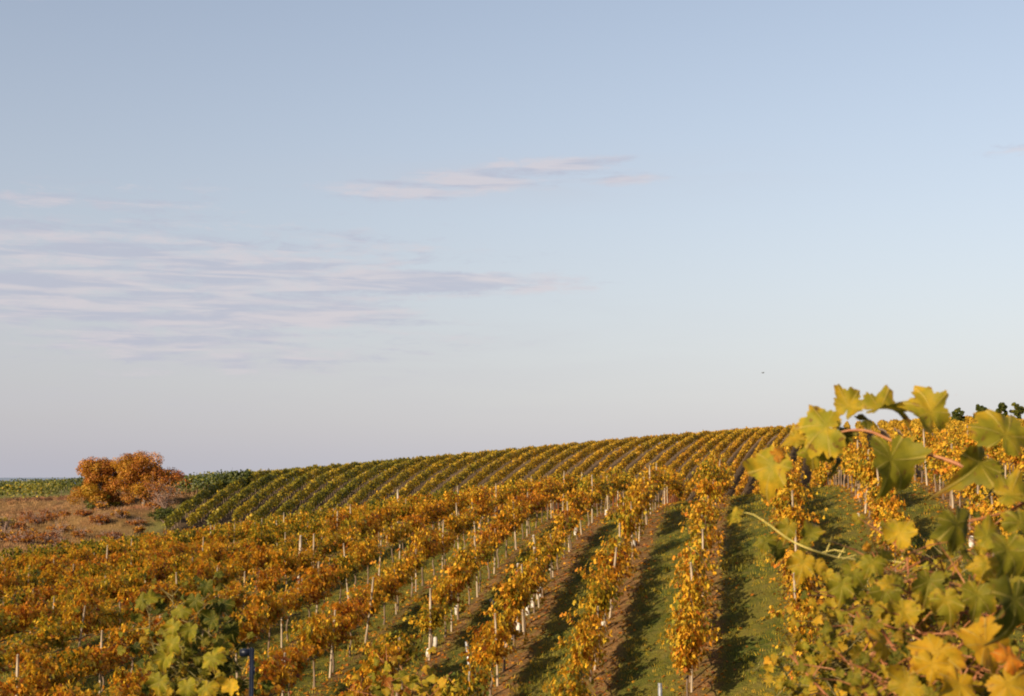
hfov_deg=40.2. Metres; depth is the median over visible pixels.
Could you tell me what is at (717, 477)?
grapevine
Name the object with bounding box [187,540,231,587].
grapevine
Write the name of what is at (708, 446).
vine row
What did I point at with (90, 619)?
grapevine
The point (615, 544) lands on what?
grapevine
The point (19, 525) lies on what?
scrub
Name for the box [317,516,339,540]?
grapevine
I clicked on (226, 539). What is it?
grapevine
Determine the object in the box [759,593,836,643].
grapevine
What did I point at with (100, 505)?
scrub
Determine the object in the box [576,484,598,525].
grapevine
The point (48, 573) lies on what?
grapevine
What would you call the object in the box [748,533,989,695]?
grapevine
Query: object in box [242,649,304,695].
grapevine
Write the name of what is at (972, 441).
grapevine
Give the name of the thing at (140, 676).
grapevine
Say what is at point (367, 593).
grapevine
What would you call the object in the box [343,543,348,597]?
vine stake
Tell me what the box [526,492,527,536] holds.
vine stake
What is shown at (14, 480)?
vine row
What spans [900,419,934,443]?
vine row
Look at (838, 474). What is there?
grapevine
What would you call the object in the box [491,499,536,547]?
grapevine
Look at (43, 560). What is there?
grapevine
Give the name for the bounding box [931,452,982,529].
grapevine
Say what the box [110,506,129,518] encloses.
scrub
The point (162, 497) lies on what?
shrub
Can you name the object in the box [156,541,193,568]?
grapevine
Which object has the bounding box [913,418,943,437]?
vine row
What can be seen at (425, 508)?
grapevine
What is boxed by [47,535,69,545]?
scrub
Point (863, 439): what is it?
vine row
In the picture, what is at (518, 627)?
vine guard
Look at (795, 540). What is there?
vine stake
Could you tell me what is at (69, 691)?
grapevine
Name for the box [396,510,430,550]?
grapevine
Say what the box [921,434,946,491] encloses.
grapevine
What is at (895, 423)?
vine row
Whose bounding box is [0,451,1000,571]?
vine foliage
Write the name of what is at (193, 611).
grapevine
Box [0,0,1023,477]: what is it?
sky
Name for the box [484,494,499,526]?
grapevine
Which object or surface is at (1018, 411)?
round bush
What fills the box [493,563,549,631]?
grapevine
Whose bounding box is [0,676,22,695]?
grapevine
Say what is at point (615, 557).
vine stake
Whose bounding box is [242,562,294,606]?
grapevine
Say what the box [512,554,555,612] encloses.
grapevine
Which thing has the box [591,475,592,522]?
vine stake
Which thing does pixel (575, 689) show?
grapevine
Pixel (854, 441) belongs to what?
grapevine
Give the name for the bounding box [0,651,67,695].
grapevine
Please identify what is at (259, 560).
grapevine
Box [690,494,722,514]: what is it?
grapevine
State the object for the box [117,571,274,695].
grapevine
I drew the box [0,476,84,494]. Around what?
vine row
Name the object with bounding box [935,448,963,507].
grapevine
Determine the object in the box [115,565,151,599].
grapevine
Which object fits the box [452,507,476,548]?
grapevine
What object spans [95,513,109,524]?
scrub
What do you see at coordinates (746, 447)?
vine row
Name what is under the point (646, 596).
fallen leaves
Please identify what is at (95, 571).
grapevine
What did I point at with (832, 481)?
vine row
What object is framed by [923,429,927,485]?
vine stake
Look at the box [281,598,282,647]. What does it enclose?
vine stake
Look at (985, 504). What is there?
grapevine
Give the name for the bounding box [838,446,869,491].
grapevine
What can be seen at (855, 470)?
grapevine
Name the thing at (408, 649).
grapevine
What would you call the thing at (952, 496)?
vine stake
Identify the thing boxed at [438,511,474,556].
grapevine
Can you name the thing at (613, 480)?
grapevine
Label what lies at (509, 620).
grapevine
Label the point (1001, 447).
grapevine
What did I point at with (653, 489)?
grapevine
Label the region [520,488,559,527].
grapevine
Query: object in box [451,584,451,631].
vine stake
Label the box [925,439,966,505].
grapevine
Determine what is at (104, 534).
bank bush
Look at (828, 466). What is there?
grapevine
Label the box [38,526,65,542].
bank bush
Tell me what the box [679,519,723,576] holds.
grapevine
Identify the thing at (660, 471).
grapevine
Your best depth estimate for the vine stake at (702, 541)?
38.26 m
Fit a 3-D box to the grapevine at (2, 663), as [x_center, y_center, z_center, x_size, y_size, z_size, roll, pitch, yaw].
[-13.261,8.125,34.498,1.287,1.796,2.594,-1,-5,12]
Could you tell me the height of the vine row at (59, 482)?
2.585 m
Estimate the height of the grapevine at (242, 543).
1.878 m
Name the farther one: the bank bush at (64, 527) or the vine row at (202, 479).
the vine row at (202, 479)
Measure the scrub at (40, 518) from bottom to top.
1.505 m
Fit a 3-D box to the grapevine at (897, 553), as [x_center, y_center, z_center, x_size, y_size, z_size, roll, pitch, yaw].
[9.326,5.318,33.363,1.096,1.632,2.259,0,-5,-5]
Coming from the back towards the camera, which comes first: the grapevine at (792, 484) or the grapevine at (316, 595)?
the grapevine at (316, 595)
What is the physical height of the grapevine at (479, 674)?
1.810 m
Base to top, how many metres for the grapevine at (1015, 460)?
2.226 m
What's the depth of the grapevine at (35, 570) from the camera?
51.53 m
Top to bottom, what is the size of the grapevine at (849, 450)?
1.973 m
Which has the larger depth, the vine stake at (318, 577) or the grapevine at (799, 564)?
the vine stake at (318, 577)
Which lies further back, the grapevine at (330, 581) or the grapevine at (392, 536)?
the grapevine at (392, 536)
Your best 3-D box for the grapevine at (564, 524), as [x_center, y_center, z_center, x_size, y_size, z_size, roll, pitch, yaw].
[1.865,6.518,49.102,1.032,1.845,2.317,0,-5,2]
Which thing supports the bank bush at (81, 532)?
on the ground at (716, 664)
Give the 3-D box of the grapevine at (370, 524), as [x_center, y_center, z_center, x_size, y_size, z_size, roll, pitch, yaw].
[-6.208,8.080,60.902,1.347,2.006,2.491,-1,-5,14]
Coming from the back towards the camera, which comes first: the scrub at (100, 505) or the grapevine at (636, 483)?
the scrub at (100, 505)
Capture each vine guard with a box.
[433,637,437,646]
[516,623,520,632]
[969,536,973,546]
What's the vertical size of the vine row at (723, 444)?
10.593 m
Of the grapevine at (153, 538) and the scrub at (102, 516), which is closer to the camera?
the grapevine at (153, 538)
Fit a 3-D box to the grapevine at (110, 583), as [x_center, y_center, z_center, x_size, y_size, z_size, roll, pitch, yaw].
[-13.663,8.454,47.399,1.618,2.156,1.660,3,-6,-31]
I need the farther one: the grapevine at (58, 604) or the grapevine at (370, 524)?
the grapevine at (370, 524)
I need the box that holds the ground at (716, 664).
[0,430,1023,695]
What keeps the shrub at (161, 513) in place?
on the ground at (716, 664)
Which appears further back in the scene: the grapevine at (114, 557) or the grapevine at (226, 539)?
the grapevine at (226, 539)
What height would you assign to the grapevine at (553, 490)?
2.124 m
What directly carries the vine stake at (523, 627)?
on the ground at (716, 664)
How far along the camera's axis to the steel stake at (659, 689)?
26.49 m
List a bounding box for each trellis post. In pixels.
[297,535,301,589]
[532,535,537,598]
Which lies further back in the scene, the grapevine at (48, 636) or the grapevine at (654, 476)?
the grapevine at (654, 476)
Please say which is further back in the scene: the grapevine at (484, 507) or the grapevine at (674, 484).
the grapevine at (674, 484)
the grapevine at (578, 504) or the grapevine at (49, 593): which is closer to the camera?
the grapevine at (49, 593)
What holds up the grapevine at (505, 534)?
on the ground at (716, 664)
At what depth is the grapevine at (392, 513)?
64.31 m
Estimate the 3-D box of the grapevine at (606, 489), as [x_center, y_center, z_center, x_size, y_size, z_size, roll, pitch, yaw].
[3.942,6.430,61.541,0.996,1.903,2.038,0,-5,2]
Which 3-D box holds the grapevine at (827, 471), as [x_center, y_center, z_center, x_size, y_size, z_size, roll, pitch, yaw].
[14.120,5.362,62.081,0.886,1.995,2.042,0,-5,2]
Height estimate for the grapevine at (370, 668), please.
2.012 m
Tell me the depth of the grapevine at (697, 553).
37.15 m
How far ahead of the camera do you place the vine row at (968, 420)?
170.53 m
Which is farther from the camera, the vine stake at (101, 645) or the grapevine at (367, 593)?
the grapevine at (367, 593)
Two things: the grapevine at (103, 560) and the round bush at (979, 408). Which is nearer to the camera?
the grapevine at (103, 560)
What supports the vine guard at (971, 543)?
on the ground at (716, 664)
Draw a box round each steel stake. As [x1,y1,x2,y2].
[465,642,470,674]
[658,683,661,695]
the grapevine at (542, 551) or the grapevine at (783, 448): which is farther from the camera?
the grapevine at (783, 448)
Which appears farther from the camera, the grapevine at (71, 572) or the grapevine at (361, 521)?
the grapevine at (361, 521)
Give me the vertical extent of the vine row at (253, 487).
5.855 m
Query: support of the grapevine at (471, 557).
on the ground at (716, 664)
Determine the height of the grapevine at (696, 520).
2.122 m
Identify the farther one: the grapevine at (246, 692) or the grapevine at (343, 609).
the grapevine at (343, 609)
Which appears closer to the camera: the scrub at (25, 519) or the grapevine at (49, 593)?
the grapevine at (49, 593)
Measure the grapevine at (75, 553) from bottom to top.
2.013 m
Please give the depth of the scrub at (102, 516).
115.84 m
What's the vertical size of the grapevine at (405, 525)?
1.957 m
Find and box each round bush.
[951,407,964,421]
[972,404,986,417]
[995,402,1007,415]
[1009,402,1023,418]
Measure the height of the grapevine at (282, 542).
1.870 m
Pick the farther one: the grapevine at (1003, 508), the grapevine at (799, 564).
the grapevine at (1003, 508)
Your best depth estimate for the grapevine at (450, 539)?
53.04 m
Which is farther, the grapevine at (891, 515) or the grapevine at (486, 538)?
the grapevine at (486, 538)
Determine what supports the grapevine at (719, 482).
on the ground at (716, 664)
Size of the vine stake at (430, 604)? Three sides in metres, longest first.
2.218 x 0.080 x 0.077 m
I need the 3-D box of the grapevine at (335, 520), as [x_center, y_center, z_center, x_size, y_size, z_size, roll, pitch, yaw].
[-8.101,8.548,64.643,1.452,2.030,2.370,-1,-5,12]
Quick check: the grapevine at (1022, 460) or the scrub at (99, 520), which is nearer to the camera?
the grapevine at (1022, 460)
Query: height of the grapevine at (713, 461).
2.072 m
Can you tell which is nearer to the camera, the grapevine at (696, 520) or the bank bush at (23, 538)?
the grapevine at (696, 520)
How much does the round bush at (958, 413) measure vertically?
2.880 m
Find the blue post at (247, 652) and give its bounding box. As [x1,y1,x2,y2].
[239,648,254,695]
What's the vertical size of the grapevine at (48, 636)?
1.963 m
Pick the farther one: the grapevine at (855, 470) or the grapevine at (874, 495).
the grapevine at (855, 470)
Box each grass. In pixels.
[0,485,205,552]
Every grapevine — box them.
[0,555,20,578]
[0,564,31,605]
[0,576,35,608]
[0,594,66,652]
[0,595,16,614]
[0,608,25,641]
[0,633,51,673]
[0,645,11,674]
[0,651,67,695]
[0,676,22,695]
[2,562,46,593]
[4,580,72,626]
[11,611,92,679]
[12,552,43,571]
[14,554,57,589]
[20,678,98,695]
[32,587,77,625]
[37,564,70,589]
[43,593,115,652]
[45,554,81,575]
[46,646,106,693]
[50,575,95,600]
[51,545,97,582]
[61,634,149,691]
[63,558,91,599]
[65,574,105,634]
[72,553,119,576]
[76,561,119,612]
[76,675,143,695]
[91,597,135,647]
[93,567,134,608]
[95,548,128,571]
[99,621,164,676]
[110,662,155,695]
[112,546,143,558]
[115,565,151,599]
[115,584,155,632]
[116,549,155,576]
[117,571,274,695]
[125,545,176,567]
[125,555,176,584]
[126,607,199,649]
[127,578,183,615]
[134,534,165,559]
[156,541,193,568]
[161,553,196,583]
[161,600,212,628]
[166,568,206,604]
[171,551,211,575]
[177,541,207,558]
[177,558,230,593]
[179,640,233,662]
[181,580,242,632]
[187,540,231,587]
[192,558,248,596]
[193,541,218,563]
[208,534,228,568]
[209,579,253,613]
[211,627,240,656]
[220,601,273,665]
[221,536,241,579]
[225,535,259,576]
[225,550,257,581]
[235,541,272,589]
[237,678,266,695]
[239,522,278,547]
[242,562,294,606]
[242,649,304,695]
[244,584,299,656]
[251,541,282,568]
[258,521,293,547]
[262,639,324,695]
[264,544,310,589]
[269,582,310,640]
[272,532,301,553]
[283,608,341,688]
[284,545,325,587]
[288,530,312,554]
[291,572,331,616]
[291,611,363,672]
[296,557,350,613]
[301,519,328,563]
[306,532,331,567]
[315,525,350,563]
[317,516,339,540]
[321,590,378,656]
[325,511,348,535]
[326,527,361,552]
[326,553,363,603]
[332,540,374,589]
[338,510,374,540]
[338,671,393,695]
[339,639,410,693]
[345,581,396,639]
[345,646,461,695]
[346,531,386,583]
[351,571,406,624]
[357,511,383,537]
[360,501,393,546]
[370,555,420,610]
[371,629,424,688]
[372,505,407,533]
[379,515,402,561]
[391,514,414,558]
[393,544,426,596]
[395,527,447,585]
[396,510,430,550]
[402,594,455,654]
[405,500,439,528]
[410,498,450,530]
[415,575,468,636]
[424,529,453,574]
[427,496,453,525]
[428,672,489,695]
[434,526,462,564]
[434,557,487,619]
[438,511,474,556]
[447,544,485,604]
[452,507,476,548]
[456,622,516,695]
[459,504,486,537]
[460,650,495,695]
[461,534,495,591]
[466,522,511,578]
[466,605,533,671]
[468,490,494,529]
[477,516,520,566]
[482,484,505,509]
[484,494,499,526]
[488,506,530,556]
[489,572,546,648]
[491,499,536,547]
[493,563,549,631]
[506,489,539,539]
[508,490,547,533]
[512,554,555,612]
[515,534,573,597]
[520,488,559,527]
[528,527,567,582]
[529,479,560,522]
[536,475,561,519]
[540,656,602,695]
[542,524,573,569]
[545,504,590,549]
[550,508,578,557]
[551,476,568,515]
[551,624,607,678]
[556,487,594,539]
[559,603,614,680]
[572,568,619,652]
[575,560,629,628]
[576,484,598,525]
[577,475,612,516]
[578,473,611,520]
[587,546,641,609]
[597,467,623,508]
[597,533,638,591]
[599,501,647,566]
[600,474,612,513]
[601,475,617,509]
[601,532,641,578]
[614,484,652,544]
[617,478,660,530]
[625,474,666,521]
[631,476,657,527]
[635,465,670,511]
[639,467,677,509]
[646,460,675,507]
[657,602,720,681]
[659,619,719,695]
[661,464,675,503]
[666,575,717,616]
[671,555,716,591]
[672,542,722,576]
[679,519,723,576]
[681,501,722,534]
[685,497,721,541]
[685,503,720,540]
[686,472,733,504]
[690,461,726,485]
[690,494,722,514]
[695,455,729,480]
[695,475,721,501]
[698,462,730,483]
[698,463,724,486]
[700,452,730,473]
[726,506,915,668]
[742,384,1023,646]
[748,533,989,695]
[752,467,807,497]
[759,487,811,549]
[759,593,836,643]
[760,444,789,459]
[764,502,827,541]
[765,549,815,596]
[770,481,820,511]
[770,664,826,695]
[771,620,839,666]
[772,533,813,591]
[774,570,826,612]
[778,502,1023,695]
[785,459,798,482]
[816,461,840,484]
[823,462,843,484]
[824,435,860,488]
[825,461,842,484]
[827,456,845,486]
[833,460,839,483]
[835,449,869,501]
[838,441,871,495]
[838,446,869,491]
[841,448,880,516]
[845,444,876,508]
[849,476,901,541]
[853,488,909,547]
[866,508,924,572]
[882,540,924,598]
[893,427,939,482]
[893,556,934,599]
[894,421,937,480]
[915,437,955,498]
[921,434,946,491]
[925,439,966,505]
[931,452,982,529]
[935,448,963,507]
[937,426,959,440]
[941,426,966,448]
[953,486,999,515]
[954,422,977,448]
[966,497,1023,540]
[970,495,1019,555]
[971,440,993,458]
[976,438,1003,463]
[997,441,1022,470]
[998,439,1013,473]
[1010,447,1023,476]
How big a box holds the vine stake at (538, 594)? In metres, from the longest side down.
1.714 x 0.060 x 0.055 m
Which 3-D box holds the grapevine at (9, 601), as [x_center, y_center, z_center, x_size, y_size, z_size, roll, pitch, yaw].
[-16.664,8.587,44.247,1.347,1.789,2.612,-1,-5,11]
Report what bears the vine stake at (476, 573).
on the ground at (716, 664)
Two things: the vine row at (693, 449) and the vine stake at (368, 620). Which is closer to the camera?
the vine stake at (368, 620)
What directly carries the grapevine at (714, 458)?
on the ground at (716, 664)
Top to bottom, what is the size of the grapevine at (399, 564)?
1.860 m
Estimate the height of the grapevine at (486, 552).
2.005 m
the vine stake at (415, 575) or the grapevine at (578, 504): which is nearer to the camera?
the vine stake at (415, 575)
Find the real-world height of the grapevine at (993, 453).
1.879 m
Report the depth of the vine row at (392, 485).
147.01 m
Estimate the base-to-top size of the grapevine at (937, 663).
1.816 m
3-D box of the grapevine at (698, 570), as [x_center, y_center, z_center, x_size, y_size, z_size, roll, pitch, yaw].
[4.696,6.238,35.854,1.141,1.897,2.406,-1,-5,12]
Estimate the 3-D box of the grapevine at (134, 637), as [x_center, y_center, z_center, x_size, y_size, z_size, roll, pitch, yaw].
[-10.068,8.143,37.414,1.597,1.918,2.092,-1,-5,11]
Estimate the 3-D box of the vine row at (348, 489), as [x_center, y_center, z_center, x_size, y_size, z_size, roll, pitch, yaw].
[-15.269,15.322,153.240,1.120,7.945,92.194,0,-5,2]
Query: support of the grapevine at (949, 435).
on the ground at (716, 664)
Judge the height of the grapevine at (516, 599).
2.236 m
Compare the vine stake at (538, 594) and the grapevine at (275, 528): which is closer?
the vine stake at (538, 594)
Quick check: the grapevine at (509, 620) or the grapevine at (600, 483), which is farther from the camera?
the grapevine at (600, 483)
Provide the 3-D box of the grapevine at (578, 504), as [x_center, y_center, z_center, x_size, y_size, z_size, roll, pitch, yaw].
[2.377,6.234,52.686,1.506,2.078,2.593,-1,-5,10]
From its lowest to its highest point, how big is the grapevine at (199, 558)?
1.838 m
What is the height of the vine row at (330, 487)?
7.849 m
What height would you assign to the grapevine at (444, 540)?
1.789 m
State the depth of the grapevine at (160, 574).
50.92 m
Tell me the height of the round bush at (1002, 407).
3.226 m
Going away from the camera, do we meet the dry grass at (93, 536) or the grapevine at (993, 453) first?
the grapevine at (993, 453)
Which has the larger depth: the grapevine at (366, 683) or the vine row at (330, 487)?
the vine row at (330, 487)
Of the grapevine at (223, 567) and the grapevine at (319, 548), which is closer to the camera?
the grapevine at (223, 567)
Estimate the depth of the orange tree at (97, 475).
131.22 m
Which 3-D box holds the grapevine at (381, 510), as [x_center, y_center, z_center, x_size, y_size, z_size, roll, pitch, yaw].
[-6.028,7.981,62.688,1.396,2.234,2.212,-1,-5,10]
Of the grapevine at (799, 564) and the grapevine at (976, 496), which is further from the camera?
the grapevine at (976, 496)
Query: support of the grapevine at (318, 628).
on the ground at (716, 664)
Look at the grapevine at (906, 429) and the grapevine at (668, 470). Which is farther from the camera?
the grapevine at (668, 470)
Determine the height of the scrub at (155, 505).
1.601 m
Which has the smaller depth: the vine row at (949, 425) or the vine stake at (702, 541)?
the vine stake at (702, 541)
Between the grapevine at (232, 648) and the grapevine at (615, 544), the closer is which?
the grapevine at (232, 648)
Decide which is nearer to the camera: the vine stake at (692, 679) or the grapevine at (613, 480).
the vine stake at (692, 679)
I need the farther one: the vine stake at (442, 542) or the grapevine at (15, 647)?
the vine stake at (442, 542)
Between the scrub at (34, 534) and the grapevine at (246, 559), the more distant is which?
the scrub at (34, 534)
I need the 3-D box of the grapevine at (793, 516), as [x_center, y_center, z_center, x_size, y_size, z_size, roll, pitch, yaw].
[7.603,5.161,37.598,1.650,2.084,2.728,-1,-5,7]
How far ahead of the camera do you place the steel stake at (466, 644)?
35.37 m
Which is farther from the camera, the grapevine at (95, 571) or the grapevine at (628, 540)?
the grapevine at (95, 571)
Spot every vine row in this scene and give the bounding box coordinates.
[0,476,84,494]
[0,478,82,492]
[0,479,73,498]
[0,482,62,501]
[1,477,85,492]
[161,469,252,494]
[161,469,256,532]
[168,467,239,496]
[186,468,276,527]
[205,467,301,526]
[231,463,324,523]
[242,463,344,522]
[267,461,369,518]
[292,459,391,515]
[315,457,410,512]
[323,456,433,537]
[365,453,453,508]
[385,451,478,502]
[392,449,496,526]
[412,447,518,521]
[437,445,537,522]
[454,444,560,515]
[480,442,579,517]
[500,440,599,510]
[546,436,638,510]
[547,437,619,478]
[564,435,657,508]
[585,433,676,504]
[602,431,695,505]
[624,430,713,505]
[651,428,732,502]
[661,428,740,501]
[678,426,751,500]
[699,426,762,500]
[724,426,773,495]
[733,425,784,495]
[752,425,791,493]
[785,444,792,454]
[794,445,803,486]
[810,469,817,487]
[829,427,837,484]
[843,421,854,482]
[855,421,869,449]
[870,421,880,437]
[877,419,916,477]
[888,418,933,475]
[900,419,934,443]
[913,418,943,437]
[932,419,955,433]
[948,417,1016,471]
[950,417,976,426]
[1006,415,1023,425]
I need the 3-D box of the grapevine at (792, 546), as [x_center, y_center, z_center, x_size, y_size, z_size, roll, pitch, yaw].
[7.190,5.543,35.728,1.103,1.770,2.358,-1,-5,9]
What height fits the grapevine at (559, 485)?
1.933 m
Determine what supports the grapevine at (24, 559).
on the ground at (716, 664)
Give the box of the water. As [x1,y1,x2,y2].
[0,478,286,483]
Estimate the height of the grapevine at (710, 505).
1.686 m
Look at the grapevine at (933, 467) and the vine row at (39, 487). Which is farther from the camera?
the vine row at (39, 487)
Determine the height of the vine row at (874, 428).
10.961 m
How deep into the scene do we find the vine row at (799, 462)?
134.06 m
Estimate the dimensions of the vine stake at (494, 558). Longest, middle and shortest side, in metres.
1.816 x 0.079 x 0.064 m
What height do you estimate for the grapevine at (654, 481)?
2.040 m
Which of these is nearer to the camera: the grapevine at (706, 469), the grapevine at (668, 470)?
the grapevine at (706, 469)
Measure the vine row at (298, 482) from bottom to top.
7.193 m
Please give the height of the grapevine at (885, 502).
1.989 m
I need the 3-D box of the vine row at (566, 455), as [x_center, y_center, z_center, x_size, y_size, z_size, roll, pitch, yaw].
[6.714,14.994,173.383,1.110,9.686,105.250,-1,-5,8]
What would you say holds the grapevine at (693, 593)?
on the ground at (716, 664)
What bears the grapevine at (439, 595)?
on the ground at (716, 664)
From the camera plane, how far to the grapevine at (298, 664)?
35.19 m
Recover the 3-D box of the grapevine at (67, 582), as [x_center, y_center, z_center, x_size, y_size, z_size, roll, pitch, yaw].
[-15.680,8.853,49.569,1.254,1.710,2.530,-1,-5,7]
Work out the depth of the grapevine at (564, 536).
47.16 m
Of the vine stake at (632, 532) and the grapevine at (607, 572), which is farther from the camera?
the vine stake at (632, 532)
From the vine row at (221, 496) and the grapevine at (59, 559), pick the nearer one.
the grapevine at (59, 559)
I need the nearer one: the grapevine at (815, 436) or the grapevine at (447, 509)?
the grapevine at (815, 436)
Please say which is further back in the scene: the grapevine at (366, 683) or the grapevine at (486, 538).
the grapevine at (486, 538)
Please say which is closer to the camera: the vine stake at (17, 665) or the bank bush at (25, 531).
the vine stake at (17, 665)
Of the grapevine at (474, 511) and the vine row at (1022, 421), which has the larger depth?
the vine row at (1022, 421)
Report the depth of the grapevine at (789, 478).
44.79 m
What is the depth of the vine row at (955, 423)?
161.00 m
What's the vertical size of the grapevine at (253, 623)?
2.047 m
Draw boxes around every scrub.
[3,533,19,542]
[11,522,26,530]
[17,511,38,522]
[26,530,40,538]
[27,511,49,523]
[39,507,52,514]
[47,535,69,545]
[59,510,70,517]
[89,510,112,525]
[94,497,108,510]
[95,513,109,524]
[103,529,125,540]
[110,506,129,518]
[141,498,169,507]
[147,498,171,508]
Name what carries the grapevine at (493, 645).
on the ground at (716, 664)
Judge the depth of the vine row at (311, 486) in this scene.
136.34 m
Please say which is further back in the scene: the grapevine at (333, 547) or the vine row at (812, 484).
the vine row at (812, 484)
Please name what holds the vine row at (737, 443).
on the ground at (716, 664)
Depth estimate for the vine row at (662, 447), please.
162.24 m
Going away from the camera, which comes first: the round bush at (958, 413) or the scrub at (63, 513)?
the scrub at (63, 513)
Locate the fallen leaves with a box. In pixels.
[0,472,1023,695]
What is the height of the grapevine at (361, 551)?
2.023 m
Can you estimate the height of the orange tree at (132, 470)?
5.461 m
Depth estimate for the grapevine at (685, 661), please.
30.31 m
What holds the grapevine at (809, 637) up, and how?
on the ground at (716, 664)
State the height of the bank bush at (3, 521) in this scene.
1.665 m
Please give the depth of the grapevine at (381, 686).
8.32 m
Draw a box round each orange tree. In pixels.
[66,456,136,504]
[106,450,184,504]
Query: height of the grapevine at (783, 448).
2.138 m
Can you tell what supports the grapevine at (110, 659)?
on the ground at (716, 664)
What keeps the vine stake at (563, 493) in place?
on the ground at (716, 664)
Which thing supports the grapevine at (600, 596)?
on the ground at (716, 664)
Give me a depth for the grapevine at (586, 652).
32.37 m
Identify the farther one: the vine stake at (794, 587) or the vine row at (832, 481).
the vine row at (832, 481)
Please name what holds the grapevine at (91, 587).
on the ground at (716, 664)
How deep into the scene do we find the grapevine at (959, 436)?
57.32 m
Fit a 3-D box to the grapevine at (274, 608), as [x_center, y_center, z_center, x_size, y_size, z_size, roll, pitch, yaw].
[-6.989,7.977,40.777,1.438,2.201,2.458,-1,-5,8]
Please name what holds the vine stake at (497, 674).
on the ground at (716, 664)
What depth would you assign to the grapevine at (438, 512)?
62.24 m
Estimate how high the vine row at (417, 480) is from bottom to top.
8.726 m
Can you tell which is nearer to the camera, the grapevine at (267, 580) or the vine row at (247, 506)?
the grapevine at (267, 580)
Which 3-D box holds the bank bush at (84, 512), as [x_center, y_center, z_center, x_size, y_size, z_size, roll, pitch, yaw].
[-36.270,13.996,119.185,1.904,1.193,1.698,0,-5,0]
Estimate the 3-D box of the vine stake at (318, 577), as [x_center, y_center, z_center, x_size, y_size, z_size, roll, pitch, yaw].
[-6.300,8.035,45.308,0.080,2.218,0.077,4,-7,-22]
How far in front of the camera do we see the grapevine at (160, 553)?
56.92 m
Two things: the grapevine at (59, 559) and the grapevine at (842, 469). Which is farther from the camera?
the grapevine at (59, 559)
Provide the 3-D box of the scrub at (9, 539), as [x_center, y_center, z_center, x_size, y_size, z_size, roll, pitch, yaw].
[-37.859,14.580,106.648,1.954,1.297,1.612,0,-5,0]
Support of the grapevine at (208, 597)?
on the ground at (716, 664)
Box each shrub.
[82,495,111,509]
[109,501,120,506]
[140,473,191,509]
[147,506,173,521]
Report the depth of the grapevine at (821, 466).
63.72 m
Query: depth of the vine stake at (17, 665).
31.47 m
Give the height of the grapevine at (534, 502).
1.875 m
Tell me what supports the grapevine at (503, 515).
on the ground at (716, 664)
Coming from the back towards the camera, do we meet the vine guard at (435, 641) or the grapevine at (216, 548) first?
the grapevine at (216, 548)
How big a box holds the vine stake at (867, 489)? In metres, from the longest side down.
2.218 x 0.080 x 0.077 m
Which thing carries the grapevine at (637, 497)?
on the ground at (716, 664)
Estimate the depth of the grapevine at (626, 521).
44.80 m
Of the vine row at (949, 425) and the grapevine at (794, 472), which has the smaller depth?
the grapevine at (794, 472)
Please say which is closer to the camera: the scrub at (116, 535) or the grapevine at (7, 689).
the grapevine at (7, 689)
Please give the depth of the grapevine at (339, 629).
38.66 m
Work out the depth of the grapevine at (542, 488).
60.77 m
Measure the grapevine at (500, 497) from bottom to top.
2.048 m
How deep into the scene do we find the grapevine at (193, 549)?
60.12 m
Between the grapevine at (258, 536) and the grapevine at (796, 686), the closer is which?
the grapevine at (796, 686)
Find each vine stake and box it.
[15,654,18,695]
[78,606,85,646]
[99,630,102,692]
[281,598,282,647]
[313,534,314,567]
[316,562,319,613]
[329,610,335,677]
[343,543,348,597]
[364,577,374,642]
[378,536,381,577]
[394,569,396,613]
[415,549,416,591]
[428,588,431,659]
[442,520,443,568]
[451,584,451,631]
[474,536,477,596]
[493,529,495,573]
[494,613,498,685]
[495,484,496,519]
[513,502,516,549]
[521,564,524,633]
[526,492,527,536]
[536,558,539,607]
[562,471,564,510]
[567,501,569,551]
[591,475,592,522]
[594,606,598,669]
[609,547,616,618]
[619,523,620,588]
[630,502,632,556]
[690,562,693,583]
[691,630,692,691]
[702,529,703,595]
[791,490,793,510]
[793,573,798,655]
[794,529,796,550]
[857,440,858,497]
[865,449,869,512]
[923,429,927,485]
[951,444,953,507]
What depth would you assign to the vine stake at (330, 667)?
37.96 m
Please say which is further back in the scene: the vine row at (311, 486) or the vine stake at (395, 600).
the vine row at (311, 486)
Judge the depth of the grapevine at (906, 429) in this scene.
51.74 m
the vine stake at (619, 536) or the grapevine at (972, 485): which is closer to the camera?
the grapevine at (972, 485)
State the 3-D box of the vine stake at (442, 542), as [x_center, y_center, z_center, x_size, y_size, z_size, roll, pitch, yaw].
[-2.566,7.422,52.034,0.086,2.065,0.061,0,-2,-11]
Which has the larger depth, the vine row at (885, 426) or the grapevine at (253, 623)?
the vine row at (885, 426)
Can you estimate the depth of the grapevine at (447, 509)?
64.13 m
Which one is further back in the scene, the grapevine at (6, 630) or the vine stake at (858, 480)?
the vine stake at (858, 480)
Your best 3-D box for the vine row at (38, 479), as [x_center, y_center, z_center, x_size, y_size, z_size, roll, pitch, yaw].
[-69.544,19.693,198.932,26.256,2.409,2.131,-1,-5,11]
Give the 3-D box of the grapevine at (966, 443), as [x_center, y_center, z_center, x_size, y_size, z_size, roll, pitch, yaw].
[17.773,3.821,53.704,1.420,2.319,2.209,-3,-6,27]
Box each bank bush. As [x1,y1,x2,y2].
[0,515,15,530]
[0,528,17,541]
[11,530,41,544]
[17,508,34,523]
[21,526,40,534]
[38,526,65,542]
[42,512,57,520]
[46,520,74,532]
[71,527,92,537]
[74,505,92,516]
[96,528,120,537]
[124,516,148,524]
[133,524,145,533]
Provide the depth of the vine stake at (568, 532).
50.02 m
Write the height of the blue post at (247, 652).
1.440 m

